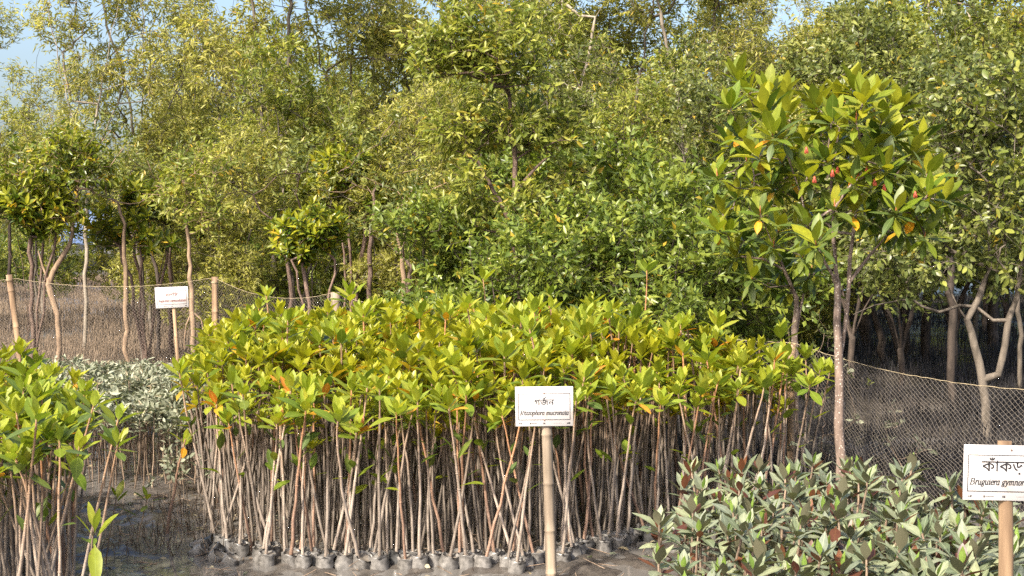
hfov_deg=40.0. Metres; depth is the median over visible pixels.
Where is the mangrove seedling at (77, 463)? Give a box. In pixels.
[46,429,99,572]
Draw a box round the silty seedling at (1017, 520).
[993,507,1023,533]
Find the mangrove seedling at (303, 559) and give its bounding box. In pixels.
[279,406,320,568]
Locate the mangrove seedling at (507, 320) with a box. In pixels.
[498,303,523,487]
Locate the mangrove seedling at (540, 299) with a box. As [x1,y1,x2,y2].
[521,294,556,380]
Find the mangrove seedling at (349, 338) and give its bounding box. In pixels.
[332,327,365,519]
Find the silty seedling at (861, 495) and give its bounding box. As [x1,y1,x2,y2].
[839,464,879,513]
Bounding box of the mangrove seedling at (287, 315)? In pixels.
[271,307,305,499]
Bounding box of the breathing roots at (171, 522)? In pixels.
[101,464,347,555]
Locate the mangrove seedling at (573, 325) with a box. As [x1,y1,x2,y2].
[566,317,595,440]
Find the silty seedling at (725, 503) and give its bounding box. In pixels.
[711,497,744,560]
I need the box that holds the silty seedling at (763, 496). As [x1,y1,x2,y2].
[759,480,783,498]
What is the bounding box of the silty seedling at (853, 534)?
[837,519,868,572]
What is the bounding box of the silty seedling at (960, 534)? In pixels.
[948,519,974,575]
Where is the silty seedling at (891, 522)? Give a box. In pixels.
[872,491,895,533]
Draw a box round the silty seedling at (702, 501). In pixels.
[677,490,717,574]
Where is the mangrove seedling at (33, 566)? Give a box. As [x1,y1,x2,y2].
[2,372,53,571]
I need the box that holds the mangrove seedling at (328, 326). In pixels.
[310,316,348,512]
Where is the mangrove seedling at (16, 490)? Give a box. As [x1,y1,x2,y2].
[0,409,37,557]
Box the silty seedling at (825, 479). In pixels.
[816,467,838,493]
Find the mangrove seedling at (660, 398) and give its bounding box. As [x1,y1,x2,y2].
[635,384,685,521]
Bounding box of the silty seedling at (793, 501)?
[779,481,820,546]
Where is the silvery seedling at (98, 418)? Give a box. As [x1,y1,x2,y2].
[90,394,115,486]
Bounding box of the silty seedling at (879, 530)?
[864,522,897,569]
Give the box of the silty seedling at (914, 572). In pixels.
[901,562,926,575]
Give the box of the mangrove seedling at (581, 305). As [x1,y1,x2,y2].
[570,303,587,314]
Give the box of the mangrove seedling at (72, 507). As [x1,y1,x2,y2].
[72,426,73,555]
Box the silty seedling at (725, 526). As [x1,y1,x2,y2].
[703,512,737,574]
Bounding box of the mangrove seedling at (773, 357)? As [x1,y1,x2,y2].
[755,344,795,505]
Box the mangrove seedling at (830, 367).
[807,359,834,478]
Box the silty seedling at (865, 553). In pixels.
[843,540,888,575]
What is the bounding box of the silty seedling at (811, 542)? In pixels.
[793,539,828,568]
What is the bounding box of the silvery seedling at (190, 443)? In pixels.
[175,396,192,474]
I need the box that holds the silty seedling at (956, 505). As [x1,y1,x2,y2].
[927,493,967,553]
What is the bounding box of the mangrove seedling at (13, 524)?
[0,459,35,575]
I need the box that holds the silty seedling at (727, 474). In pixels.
[712,468,737,540]
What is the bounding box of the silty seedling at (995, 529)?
[979,521,997,548]
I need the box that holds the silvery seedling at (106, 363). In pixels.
[92,360,113,366]
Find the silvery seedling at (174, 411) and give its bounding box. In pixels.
[167,407,194,484]
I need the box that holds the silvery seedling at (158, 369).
[143,364,169,440]
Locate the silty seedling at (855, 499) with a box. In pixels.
[853,464,886,525]
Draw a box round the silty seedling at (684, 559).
[663,549,705,575]
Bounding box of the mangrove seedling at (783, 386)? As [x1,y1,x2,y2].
[771,379,792,492]
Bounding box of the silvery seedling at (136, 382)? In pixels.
[131,375,156,457]
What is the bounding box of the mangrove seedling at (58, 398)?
[55,389,69,537]
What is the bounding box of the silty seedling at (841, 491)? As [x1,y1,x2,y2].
[822,476,854,559]
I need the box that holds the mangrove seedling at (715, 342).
[692,325,728,497]
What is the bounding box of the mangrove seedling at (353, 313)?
[347,310,356,316]
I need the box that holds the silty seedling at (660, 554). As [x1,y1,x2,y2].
[638,543,678,575]
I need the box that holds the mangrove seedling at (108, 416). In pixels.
[81,400,143,575]
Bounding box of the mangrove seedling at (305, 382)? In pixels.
[290,371,323,546]
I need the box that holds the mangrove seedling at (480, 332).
[473,327,498,525]
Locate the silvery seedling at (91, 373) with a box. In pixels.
[80,369,104,445]
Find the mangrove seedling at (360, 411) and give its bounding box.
[342,404,376,553]
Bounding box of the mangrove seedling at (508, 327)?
[493,324,514,477]
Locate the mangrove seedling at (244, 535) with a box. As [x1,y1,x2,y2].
[222,398,253,540]
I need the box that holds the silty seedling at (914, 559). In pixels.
[888,549,943,575]
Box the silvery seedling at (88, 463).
[85,405,90,480]
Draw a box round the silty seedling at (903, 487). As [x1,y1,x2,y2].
[889,476,925,534]
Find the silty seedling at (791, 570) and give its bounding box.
[783,560,803,575]
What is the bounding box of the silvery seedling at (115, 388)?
[100,384,126,471]
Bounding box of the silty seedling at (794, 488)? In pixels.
[767,476,818,551]
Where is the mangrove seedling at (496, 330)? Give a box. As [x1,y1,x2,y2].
[487,323,515,514]
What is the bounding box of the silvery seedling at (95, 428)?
[82,415,99,474]
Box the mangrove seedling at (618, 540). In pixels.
[608,384,653,548]
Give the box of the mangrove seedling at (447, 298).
[436,293,460,309]
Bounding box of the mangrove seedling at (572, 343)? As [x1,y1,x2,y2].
[558,331,590,511]
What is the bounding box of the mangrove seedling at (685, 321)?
[667,312,694,463]
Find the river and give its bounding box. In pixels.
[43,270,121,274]
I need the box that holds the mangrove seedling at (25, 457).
[0,443,51,575]
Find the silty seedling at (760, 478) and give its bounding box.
[747,471,774,505]
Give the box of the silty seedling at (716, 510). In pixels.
[698,507,735,560]
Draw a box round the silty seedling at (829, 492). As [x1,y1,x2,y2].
[814,482,835,502]
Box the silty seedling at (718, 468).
[704,455,727,494]
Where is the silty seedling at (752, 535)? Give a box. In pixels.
[727,525,775,575]
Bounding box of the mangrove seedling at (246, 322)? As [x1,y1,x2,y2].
[230,313,259,481]
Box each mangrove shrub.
[0,224,82,286]
[0,231,34,282]
[0,240,15,273]
[131,216,210,304]
[204,190,348,314]
[224,218,269,304]
[298,200,362,307]
[322,199,430,310]
[363,183,506,321]
[410,199,590,376]
[458,130,640,302]
[477,174,705,361]
[502,117,763,346]
[563,189,771,396]
[591,150,859,394]
[733,188,866,353]
[954,259,1016,294]
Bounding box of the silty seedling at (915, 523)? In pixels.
[907,516,931,533]
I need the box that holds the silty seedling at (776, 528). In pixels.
[753,493,781,534]
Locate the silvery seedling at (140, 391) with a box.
[134,388,159,453]
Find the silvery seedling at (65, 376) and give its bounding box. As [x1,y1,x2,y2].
[56,372,70,387]
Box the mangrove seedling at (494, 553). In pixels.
[450,358,505,563]
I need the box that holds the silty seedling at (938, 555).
[930,553,953,574]
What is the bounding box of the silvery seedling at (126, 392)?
[122,388,134,457]
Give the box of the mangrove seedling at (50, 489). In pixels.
[47,450,52,545]
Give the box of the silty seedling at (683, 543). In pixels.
[667,515,709,575]
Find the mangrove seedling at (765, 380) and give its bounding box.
[743,366,776,458]
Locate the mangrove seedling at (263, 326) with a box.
[247,315,269,447]
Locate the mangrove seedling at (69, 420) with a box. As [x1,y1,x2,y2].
[43,413,89,575]
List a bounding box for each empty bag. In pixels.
[187,542,207,555]
[189,538,208,548]
[204,533,213,546]
[206,548,226,561]
[207,541,225,553]
[219,551,240,566]
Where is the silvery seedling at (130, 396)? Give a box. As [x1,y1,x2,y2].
[128,393,149,448]
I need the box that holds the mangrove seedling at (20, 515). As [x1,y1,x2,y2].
[3,444,43,575]
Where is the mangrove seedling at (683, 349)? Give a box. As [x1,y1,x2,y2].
[670,339,692,508]
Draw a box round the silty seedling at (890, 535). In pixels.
[886,509,918,536]
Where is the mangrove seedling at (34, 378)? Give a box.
[10,371,54,531]
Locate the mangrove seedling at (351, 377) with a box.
[330,370,370,548]
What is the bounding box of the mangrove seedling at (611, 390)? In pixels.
[593,373,631,537]
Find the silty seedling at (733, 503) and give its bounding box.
[712,494,742,569]
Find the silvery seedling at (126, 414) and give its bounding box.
[109,403,130,485]
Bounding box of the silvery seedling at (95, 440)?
[90,419,101,469]
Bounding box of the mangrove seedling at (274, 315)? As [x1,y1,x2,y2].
[269,308,284,318]
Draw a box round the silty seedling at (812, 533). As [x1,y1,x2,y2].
[805,523,822,571]
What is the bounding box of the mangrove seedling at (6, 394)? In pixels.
[0,386,18,575]
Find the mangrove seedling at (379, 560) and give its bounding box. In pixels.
[354,373,402,570]
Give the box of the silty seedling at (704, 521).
[677,509,725,575]
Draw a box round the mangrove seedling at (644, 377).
[621,365,653,542]
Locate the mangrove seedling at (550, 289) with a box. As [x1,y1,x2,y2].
[537,283,562,310]
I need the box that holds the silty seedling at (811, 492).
[789,485,824,517]
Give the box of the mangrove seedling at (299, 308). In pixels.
[286,303,304,314]
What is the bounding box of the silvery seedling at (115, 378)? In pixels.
[108,374,125,423]
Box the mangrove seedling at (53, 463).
[52,388,81,472]
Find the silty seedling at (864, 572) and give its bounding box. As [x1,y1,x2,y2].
[845,537,879,575]
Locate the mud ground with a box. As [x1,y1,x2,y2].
[1,277,1023,575]
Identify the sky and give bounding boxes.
[0,0,1021,235]
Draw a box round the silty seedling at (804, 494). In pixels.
[784,485,820,507]
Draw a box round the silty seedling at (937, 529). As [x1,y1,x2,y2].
[926,516,956,559]
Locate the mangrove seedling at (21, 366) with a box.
[0,356,66,548]
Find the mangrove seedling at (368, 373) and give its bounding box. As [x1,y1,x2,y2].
[333,367,373,550]
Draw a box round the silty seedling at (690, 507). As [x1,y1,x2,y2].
[671,495,711,570]
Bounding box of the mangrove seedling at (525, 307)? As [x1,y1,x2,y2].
[522,303,538,380]
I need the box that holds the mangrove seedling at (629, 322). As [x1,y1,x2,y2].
[608,315,647,477]
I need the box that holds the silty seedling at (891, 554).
[872,540,902,574]
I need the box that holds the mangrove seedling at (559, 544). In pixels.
[556,402,584,547]
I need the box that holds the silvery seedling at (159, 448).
[155,403,172,474]
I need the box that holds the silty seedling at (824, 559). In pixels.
[809,541,841,575]
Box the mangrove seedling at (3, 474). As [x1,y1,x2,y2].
[0,450,28,478]
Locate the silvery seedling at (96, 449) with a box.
[94,411,100,466]
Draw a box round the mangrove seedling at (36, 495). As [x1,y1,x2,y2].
[11,391,49,559]
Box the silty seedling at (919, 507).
[895,496,930,537]
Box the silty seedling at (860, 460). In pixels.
[839,455,883,541]
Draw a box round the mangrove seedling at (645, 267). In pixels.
[629,258,663,413]
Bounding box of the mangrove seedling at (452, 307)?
[437,301,465,323]
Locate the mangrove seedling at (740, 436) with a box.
[698,371,781,502]
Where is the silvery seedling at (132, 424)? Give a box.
[111,405,141,481]
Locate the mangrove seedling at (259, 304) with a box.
[245,297,275,328]
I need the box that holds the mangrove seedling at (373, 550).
[366,393,419,554]
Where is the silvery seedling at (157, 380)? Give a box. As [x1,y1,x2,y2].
[148,374,174,454]
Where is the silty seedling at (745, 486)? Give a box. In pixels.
[729,477,751,498]
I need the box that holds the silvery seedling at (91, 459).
[88,420,94,478]
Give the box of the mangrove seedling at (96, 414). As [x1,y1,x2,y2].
[71,390,104,558]
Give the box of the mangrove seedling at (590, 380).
[569,372,606,546]
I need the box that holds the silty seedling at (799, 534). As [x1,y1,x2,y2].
[774,514,818,555]
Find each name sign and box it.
[155,286,188,362]
[515,386,572,575]
[962,440,1023,575]
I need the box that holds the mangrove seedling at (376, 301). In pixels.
[366,293,383,311]
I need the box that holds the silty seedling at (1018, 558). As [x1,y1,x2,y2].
[981,528,1023,575]
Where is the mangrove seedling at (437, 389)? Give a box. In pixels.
[426,382,451,550]
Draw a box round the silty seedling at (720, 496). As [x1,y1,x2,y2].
[708,491,731,551]
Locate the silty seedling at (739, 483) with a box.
[718,469,758,560]
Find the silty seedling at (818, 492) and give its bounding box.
[813,489,833,534]
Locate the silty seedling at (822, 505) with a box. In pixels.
[795,496,834,542]
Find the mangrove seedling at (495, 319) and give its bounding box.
[483,308,508,486]
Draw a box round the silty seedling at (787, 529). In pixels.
[776,519,816,569]
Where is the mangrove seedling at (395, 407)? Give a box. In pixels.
[369,394,420,570]
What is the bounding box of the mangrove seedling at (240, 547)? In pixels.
[216,363,250,556]
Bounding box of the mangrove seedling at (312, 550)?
[271,400,322,564]
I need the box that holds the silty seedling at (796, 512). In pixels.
[785,501,819,542]
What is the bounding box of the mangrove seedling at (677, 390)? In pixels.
[664,380,715,533]
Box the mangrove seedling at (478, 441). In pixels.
[460,382,526,556]
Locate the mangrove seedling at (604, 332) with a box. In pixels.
[593,323,643,504]
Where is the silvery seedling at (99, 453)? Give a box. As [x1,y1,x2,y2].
[98,413,109,482]
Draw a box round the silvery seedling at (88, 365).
[73,361,98,372]
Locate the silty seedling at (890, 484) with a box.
[879,477,916,500]
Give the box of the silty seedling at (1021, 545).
[979,528,1023,572]
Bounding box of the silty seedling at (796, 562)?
[770,548,816,575]
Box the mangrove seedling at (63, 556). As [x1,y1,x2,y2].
[53,438,72,575]
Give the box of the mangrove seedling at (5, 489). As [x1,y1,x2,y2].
[0,435,14,556]
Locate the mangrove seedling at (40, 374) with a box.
[32,369,59,462]
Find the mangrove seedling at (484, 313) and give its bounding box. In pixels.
[469,301,495,320]
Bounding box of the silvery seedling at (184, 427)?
[182,419,206,476]
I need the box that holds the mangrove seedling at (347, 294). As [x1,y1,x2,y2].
[328,279,364,311]
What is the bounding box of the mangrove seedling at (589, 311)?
[569,301,606,494]
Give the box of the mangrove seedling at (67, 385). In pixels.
[49,378,89,511]
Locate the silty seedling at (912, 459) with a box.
[900,452,935,483]
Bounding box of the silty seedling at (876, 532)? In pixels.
[872,527,894,574]
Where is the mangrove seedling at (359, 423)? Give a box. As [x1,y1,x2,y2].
[338,412,373,552]
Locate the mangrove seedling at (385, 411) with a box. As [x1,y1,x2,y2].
[368,396,408,555]
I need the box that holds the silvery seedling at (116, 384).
[98,377,120,448]
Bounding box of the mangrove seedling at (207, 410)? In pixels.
[197,385,231,532]
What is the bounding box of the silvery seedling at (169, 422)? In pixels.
[152,414,173,483]
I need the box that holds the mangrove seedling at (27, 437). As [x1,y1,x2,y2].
[3,418,64,575]
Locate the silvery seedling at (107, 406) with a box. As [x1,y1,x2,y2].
[91,403,118,487]
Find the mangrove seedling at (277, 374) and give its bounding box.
[265,366,290,541]
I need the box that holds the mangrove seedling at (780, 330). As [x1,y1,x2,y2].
[764,317,806,485]
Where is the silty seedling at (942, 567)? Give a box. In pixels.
[907,553,959,575]
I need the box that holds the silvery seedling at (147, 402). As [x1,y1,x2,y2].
[136,400,161,480]
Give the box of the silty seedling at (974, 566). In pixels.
[963,557,988,575]
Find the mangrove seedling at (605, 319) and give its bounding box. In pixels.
[595,309,606,320]
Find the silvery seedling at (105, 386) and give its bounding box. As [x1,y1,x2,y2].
[93,383,114,462]
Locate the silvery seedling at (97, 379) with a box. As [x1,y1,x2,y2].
[84,370,114,464]
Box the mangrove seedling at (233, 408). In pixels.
[226,395,282,556]
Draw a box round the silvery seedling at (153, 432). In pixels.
[144,394,164,472]
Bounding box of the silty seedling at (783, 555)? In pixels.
[754,543,813,575]
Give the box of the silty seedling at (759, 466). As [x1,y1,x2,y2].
[747,454,772,504]
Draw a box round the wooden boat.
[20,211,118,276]
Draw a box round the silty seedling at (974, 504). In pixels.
[966,500,997,562]
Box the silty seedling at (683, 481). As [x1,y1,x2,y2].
[666,472,701,570]
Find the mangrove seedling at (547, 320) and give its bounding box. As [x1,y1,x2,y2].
[539,316,552,328]
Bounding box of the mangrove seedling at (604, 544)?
[574,379,613,552]
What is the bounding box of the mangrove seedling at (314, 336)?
[299,327,331,476]
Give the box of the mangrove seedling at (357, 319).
[340,314,365,328]
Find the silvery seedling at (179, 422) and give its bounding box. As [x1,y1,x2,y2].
[171,420,187,478]
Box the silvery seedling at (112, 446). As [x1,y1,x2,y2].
[104,399,128,477]
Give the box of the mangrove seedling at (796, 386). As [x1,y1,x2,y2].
[779,362,816,492]
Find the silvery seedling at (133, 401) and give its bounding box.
[120,397,143,476]
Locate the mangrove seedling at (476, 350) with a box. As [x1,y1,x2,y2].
[469,335,491,480]
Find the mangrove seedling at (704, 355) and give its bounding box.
[689,343,728,494]
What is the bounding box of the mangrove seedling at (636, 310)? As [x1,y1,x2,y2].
[614,302,649,481]
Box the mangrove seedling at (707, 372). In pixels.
[670,370,728,491]
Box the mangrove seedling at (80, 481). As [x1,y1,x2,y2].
[40,449,89,575]
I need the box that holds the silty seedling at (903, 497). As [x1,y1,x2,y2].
[876,489,922,543]
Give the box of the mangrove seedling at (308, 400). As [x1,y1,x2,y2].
[275,383,328,566]
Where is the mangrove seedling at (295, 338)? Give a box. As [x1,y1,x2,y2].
[271,326,305,500]
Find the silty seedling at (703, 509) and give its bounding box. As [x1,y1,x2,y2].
[666,493,720,572]
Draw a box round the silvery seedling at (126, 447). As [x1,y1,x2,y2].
[124,400,129,462]
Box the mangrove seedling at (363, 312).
[348,299,382,338]
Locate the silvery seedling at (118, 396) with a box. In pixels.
[105,388,130,475]
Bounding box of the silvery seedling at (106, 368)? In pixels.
[95,364,120,376]
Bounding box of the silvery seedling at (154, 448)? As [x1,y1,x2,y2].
[149,393,165,467]
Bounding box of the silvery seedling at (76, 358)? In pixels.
[59,354,84,366]
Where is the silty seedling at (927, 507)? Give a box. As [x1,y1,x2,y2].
[919,499,940,538]
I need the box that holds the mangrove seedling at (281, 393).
[262,389,288,550]
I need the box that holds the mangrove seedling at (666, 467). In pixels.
[647,361,673,521]
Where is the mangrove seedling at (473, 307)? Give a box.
[460,299,478,315]
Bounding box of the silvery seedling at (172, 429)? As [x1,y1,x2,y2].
[163,385,177,455]
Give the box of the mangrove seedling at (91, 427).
[69,413,103,575]
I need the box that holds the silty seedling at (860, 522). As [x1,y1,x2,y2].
[841,518,878,571]
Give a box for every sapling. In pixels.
[124,445,211,513]
[145,444,185,494]
[784,310,873,442]
[786,358,863,464]
[881,399,936,475]
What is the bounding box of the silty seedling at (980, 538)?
[954,534,991,572]
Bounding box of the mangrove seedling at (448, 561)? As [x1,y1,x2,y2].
[439,380,495,569]
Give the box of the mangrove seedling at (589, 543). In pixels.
[566,357,605,549]
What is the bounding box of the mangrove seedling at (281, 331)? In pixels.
[261,312,304,509]
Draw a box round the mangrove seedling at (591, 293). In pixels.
[580,291,605,302]
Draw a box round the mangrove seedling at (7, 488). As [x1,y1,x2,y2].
[0,409,15,557]
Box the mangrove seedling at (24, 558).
[16,496,24,571]
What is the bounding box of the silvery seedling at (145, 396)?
[132,387,160,474]
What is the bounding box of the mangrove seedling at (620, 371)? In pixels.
[612,362,649,531]
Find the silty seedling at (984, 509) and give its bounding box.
[966,500,997,562]
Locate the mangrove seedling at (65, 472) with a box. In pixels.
[52,429,78,575]
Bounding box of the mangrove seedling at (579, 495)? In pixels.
[571,333,599,500]
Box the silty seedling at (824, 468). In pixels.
[803,459,828,490]
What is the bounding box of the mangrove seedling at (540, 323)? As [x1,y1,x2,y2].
[519,318,548,445]
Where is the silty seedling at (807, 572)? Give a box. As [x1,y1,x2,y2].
[788,553,831,575]
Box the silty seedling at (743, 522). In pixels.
[723,509,764,575]
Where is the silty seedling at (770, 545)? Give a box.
[754,532,787,560]
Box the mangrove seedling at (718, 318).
[701,308,738,473]
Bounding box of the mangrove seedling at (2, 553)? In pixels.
[0,505,13,575]
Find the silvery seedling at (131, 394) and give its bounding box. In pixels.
[128,385,148,455]
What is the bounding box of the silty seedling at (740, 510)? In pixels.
[733,504,770,542]
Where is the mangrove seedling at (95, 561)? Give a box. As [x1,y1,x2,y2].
[77,502,118,575]
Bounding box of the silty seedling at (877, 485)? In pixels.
[854,479,884,525]
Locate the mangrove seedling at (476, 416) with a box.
[449,330,495,513]
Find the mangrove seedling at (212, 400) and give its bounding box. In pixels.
[199,384,236,551]
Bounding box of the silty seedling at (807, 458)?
[800,448,832,523]
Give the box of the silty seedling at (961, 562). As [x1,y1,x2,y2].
[933,541,984,575]
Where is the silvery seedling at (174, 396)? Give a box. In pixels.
[162,389,186,462]
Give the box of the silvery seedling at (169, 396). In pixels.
[155,390,186,451]
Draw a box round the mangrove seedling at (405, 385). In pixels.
[398,379,444,552]
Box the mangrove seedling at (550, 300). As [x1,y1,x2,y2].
[541,294,562,318]
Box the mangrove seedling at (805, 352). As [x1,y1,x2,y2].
[795,342,818,480]
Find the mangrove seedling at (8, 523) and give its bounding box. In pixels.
[0,425,20,560]
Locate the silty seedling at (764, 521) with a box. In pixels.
[752,511,788,558]
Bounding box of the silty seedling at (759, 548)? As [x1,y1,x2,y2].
[740,537,788,575]
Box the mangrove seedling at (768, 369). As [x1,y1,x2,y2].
[751,364,790,489]
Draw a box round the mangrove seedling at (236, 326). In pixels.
[217,320,255,502]
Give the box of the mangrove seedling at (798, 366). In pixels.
[778,357,803,460]
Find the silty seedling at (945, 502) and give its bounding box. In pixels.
[921,492,959,548]
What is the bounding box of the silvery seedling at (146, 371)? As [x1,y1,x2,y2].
[133,366,156,445]
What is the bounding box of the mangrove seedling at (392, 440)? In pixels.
[367,414,407,549]
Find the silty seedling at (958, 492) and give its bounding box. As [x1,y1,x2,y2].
[953,483,980,571]
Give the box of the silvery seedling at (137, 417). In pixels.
[127,411,150,487]
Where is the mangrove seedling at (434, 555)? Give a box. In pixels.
[413,397,441,566]
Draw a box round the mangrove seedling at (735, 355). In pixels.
[721,350,756,474]
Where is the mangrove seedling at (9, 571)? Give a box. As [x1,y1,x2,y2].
[3,549,11,575]
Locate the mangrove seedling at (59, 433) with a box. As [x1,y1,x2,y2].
[34,422,88,575]
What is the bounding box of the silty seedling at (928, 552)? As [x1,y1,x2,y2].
[878,522,938,575]
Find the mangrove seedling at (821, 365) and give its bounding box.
[783,357,834,494]
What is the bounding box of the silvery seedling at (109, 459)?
[105,408,130,475]
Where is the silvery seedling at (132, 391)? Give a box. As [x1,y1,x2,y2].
[127,382,147,452]
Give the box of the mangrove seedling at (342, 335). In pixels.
[319,325,359,475]
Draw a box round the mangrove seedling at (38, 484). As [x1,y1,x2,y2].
[18,406,51,568]
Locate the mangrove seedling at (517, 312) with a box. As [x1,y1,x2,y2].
[504,301,538,495]
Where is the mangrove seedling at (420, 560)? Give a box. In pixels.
[400,385,437,568]
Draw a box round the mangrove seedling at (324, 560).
[297,373,338,568]
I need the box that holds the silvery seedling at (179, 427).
[165,413,187,483]
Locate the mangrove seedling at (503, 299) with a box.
[494,293,510,309]
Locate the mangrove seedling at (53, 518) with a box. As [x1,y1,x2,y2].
[27,417,61,575]
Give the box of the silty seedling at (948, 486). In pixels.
[929,470,974,531]
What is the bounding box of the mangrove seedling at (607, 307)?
[591,297,621,500]
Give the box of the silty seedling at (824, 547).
[799,532,840,575]
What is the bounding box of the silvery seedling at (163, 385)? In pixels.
[157,376,178,439]
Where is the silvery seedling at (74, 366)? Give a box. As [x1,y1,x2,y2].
[63,359,88,368]
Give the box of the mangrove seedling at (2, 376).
[0,371,36,493]
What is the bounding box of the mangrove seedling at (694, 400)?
[681,388,711,510]
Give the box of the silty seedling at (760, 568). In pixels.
[728,552,783,575]
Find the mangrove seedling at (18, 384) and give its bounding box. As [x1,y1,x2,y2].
[5,374,44,575]
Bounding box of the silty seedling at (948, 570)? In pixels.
[945,538,997,573]
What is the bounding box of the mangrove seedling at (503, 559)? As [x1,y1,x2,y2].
[499,430,534,567]
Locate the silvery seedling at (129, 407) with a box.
[111,401,132,484]
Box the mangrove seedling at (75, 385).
[63,384,79,527]
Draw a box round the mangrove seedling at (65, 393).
[51,387,82,548]
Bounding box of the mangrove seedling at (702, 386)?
[666,371,720,538]
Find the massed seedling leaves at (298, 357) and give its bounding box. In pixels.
[0,297,797,480]
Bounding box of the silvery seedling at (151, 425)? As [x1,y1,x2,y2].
[145,386,165,459]
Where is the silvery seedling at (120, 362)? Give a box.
[113,360,131,368]
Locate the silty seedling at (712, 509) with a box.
[707,487,725,555]
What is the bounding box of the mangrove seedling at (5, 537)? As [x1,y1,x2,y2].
[0,399,25,575]
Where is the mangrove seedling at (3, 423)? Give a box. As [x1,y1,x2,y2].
[0,418,9,436]
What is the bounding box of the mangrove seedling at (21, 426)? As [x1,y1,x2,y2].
[1,380,35,573]
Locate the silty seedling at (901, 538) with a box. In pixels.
[876,525,929,575]
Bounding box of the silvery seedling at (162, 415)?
[148,409,176,480]
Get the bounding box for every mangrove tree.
[0,0,60,335]
[0,3,20,160]
[0,95,100,313]
[0,119,123,367]
[0,146,21,279]
[0,171,76,357]
[3,49,120,318]
[7,128,120,345]
[14,0,176,347]
[37,103,184,363]
[53,0,223,340]
[64,163,205,360]
[75,136,150,359]
[77,147,182,310]
[79,146,192,355]
[101,100,239,344]
[105,42,219,309]
[107,116,237,356]
[127,0,256,331]
[131,0,301,289]
[138,136,244,353]
[139,0,332,311]
[139,119,296,331]
[150,126,329,307]
[171,78,290,262]
[183,200,259,309]
[191,14,377,312]
[219,56,311,198]
[222,0,441,304]
[263,88,318,184]
[263,195,353,312]
[294,136,400,310]
[296,88,403,307]
[300,40,398,178]
[307,150,457,302]
[310,73,481,311]
[324,0,503,182]
[324,55,369,140]
[339,172,447,292]
[355,25,463,178]
[367,73,426,173]
[385,0,606,302]
[392,19,549,300]
[394,32,537,180]
[396,0,591,196]
[432,0,655,219]
[495,26,635,241]
[505,3,636,162]
[535,0,744,166]
[587,32,668,148]
[587,35,763,289]
[595,0,773,166]
[614,71,707,163]
[636,41,684,148]
[647,2,769,157]
[647,25,794,289]
[663,0,821,149]
[694,51,841,458]
[709,50,754,138]
[720,0,838,181]
[725,82,865,358]
[730,61,972,517]
[752,0,896,345]
[753,0,949,347]
[757,210,888,366]
[766,0,887,335]
[779,0,932,378]
[784,224,897,357]
[805,7,1006,390]
[830,47,1023,436]
[835,0,1019,315]
[835,0,1020,357]
[835,0,1023,371]
[845,275,856,321]
[848,102,999,401]
[860,282,871,349]
[911,0,1023,340]
[914,0,1023,360]
[920,287,931,360]
[940,2,1017,330]
[941,15,997,321]
[955,42,1023,307]
[959,0,1017,315]
[966,140,1023,386]
[987,282,998,344]
[990,0,1023,142]
[1007,13,1023,254]
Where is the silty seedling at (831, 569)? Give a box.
[822,564,848,575]
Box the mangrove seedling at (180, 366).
[161,355,215,532]
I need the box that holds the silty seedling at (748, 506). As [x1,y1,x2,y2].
[733,495,770,575]
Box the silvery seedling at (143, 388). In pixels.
[136,386,161,462]
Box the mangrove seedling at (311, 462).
[290,410,339,554]
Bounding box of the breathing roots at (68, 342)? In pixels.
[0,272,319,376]
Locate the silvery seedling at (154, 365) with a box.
[138,361,160,377]
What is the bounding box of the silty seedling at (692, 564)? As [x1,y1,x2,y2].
[661,554,700,575]
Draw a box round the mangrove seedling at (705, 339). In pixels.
[676,332,724,483]
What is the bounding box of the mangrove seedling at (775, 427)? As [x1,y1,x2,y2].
[752,381,782,503]
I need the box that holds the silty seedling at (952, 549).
[935,535,959,575]
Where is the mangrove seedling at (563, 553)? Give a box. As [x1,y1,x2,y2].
[556,387,596,562]
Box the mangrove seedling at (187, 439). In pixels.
[166,428,199,533]
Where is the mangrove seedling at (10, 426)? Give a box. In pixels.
[0,415,47,575]
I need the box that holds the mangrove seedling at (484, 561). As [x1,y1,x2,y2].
[473,392,519,567]
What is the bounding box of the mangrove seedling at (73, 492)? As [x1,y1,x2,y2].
[65,409,105,563]
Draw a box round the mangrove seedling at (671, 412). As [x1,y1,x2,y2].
[665,319,689,504]
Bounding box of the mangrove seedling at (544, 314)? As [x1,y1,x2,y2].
[540,308,555,362]
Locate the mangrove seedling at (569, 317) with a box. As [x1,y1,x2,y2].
[551,309,585,328]
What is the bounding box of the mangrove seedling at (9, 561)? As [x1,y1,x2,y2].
[3,385,12,573]
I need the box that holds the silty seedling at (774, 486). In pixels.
[757,481,780,506]
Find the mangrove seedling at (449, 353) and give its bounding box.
[422,342,483,537]
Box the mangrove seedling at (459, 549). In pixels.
[440,383,473,553]
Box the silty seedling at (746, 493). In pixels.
[729,488,758,503]
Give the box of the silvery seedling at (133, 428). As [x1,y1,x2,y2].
[127,393,137,452]
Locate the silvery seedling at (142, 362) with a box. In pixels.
[131,357,154,428]
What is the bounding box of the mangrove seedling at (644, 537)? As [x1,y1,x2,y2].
[591,378,655,541]
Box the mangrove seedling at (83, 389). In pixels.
[64,377,109,551]
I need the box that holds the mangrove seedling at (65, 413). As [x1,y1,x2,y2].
[54,401,94,575]
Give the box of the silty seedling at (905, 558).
[886,542,925,575]
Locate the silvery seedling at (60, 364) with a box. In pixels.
[44,359,68,368]
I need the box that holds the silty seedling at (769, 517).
[754,506,785,565]
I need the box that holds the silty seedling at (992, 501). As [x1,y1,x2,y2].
[989,500,996,524]
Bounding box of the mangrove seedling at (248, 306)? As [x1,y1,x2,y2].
[240,303,265,327]
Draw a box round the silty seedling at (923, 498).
[920,491,940,519]
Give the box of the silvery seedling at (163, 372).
[154,369,175,434]
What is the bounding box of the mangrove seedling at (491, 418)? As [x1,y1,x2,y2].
[472,405,533,567]

